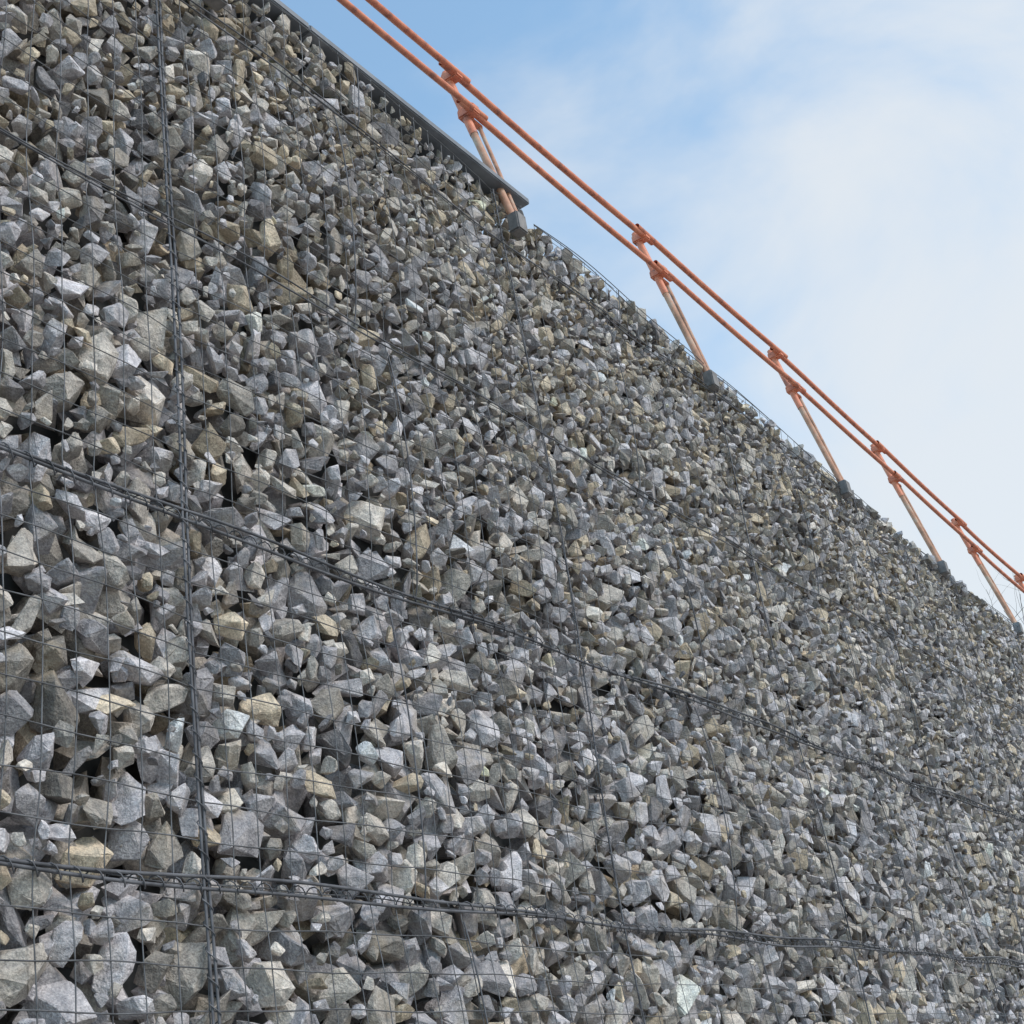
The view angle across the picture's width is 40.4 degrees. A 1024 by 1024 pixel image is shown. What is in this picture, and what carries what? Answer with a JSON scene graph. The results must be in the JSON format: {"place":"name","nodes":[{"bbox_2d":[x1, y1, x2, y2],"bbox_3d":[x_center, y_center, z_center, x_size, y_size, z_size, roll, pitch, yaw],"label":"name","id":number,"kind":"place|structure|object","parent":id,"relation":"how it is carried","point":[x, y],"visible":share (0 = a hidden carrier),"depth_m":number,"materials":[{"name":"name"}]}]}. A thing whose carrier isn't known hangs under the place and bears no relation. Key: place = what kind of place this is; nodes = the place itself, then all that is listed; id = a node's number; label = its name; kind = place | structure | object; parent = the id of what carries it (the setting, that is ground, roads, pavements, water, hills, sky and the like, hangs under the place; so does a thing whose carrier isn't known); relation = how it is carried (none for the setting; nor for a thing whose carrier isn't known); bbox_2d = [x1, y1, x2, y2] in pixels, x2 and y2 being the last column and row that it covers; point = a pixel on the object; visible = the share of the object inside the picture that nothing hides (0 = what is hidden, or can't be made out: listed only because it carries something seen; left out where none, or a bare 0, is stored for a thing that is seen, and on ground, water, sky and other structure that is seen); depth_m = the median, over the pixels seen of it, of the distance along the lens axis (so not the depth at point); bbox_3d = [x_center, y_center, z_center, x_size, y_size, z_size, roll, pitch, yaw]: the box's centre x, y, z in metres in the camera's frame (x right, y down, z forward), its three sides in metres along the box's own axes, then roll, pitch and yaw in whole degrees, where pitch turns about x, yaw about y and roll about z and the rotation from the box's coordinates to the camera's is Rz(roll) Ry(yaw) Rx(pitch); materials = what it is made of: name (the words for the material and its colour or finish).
{"place":"outdoors","nodes":[
{"label":"outdoors","id":0,"kind":"place"},
{"bbox_2d":[280,0,1023,635],"label":"sky","id":1,"kind":"structure","parent":0,"point":[846,176],"materials":[{"name":"blue"}]},
{"bbox_3d":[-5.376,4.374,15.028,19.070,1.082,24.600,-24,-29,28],"label":"embankment","id":2,"kind":"structure","parent":0,"visible":0},
{"bbox_2d":[981,568,1023,636],"bbox_3d":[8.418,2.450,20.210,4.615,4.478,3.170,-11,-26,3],"label":"bare tree","id":3,"kind":"object","parent":2,"relation":"on","point":[1014,588],"visible":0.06,"depth_m":20.23,"materials":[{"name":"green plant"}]},
{"label":"ground","id":4,"kind":"structure","parent":0,"visible":0},
{"bbox_2d":[0,0,1022,1023],"bbox_3d":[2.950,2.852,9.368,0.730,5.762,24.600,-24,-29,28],"label":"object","id":5,"kind":"object","parent":4,"relation":"on","point":[90,768],"depth_m":4.28,"materials":[{"name":"grey stone"}]},
{"bbox_2d":[0,0,1023,1023],"bbox_3d":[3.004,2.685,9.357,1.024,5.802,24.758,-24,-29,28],"label":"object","id":6,"kind":"object","parent":4,"relation":"on","point":[165,774],"visible":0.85,"depth_m":4.71,"materials":[{"name":"grey stone"}]},
{"bbox_2d":[185,0,308,64],"bbox_3d":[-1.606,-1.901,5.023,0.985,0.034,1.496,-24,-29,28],"label":"coping slab","id":7,"kind":"structure","parent":6,"relation":"on","point":[274,13],"depth_m":5.27,"materials":[{"name":"concrete"}]},
{"bbox_2d":[287,25,528,231],"bbox_3d":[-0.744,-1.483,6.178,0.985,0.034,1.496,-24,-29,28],"label":"coping slab","id":8,"kind":"structure","parent":6,"relation":"on","point":[489,177],"depth_m":5.95,"materials":[{"name":"concrete"}]},
{"bbox_2d":[0,0,1023,1023],"bbox_3d":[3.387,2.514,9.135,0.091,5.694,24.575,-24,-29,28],"label":"wire panels","id":9,"kind":"object","parent":6,"relation":"attached to","point":[141,831],"visible":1,"depth_m":4.79,"materials":[{"name":"grey metal"}]},
{"bbox_2d":[0,0,1023,1023],"bbox_3d":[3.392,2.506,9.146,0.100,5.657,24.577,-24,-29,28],"label":"joint lacing","id":10,"kind":"object","parent":6,"relation":"attached to","point":[204,888],"visible":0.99,"depth_m":4.52,"materials":[{"name":"metal"}]},
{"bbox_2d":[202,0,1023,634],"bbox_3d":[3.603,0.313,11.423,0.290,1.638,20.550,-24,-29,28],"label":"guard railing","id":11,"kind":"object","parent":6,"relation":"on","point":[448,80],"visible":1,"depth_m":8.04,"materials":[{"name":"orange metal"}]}
]}

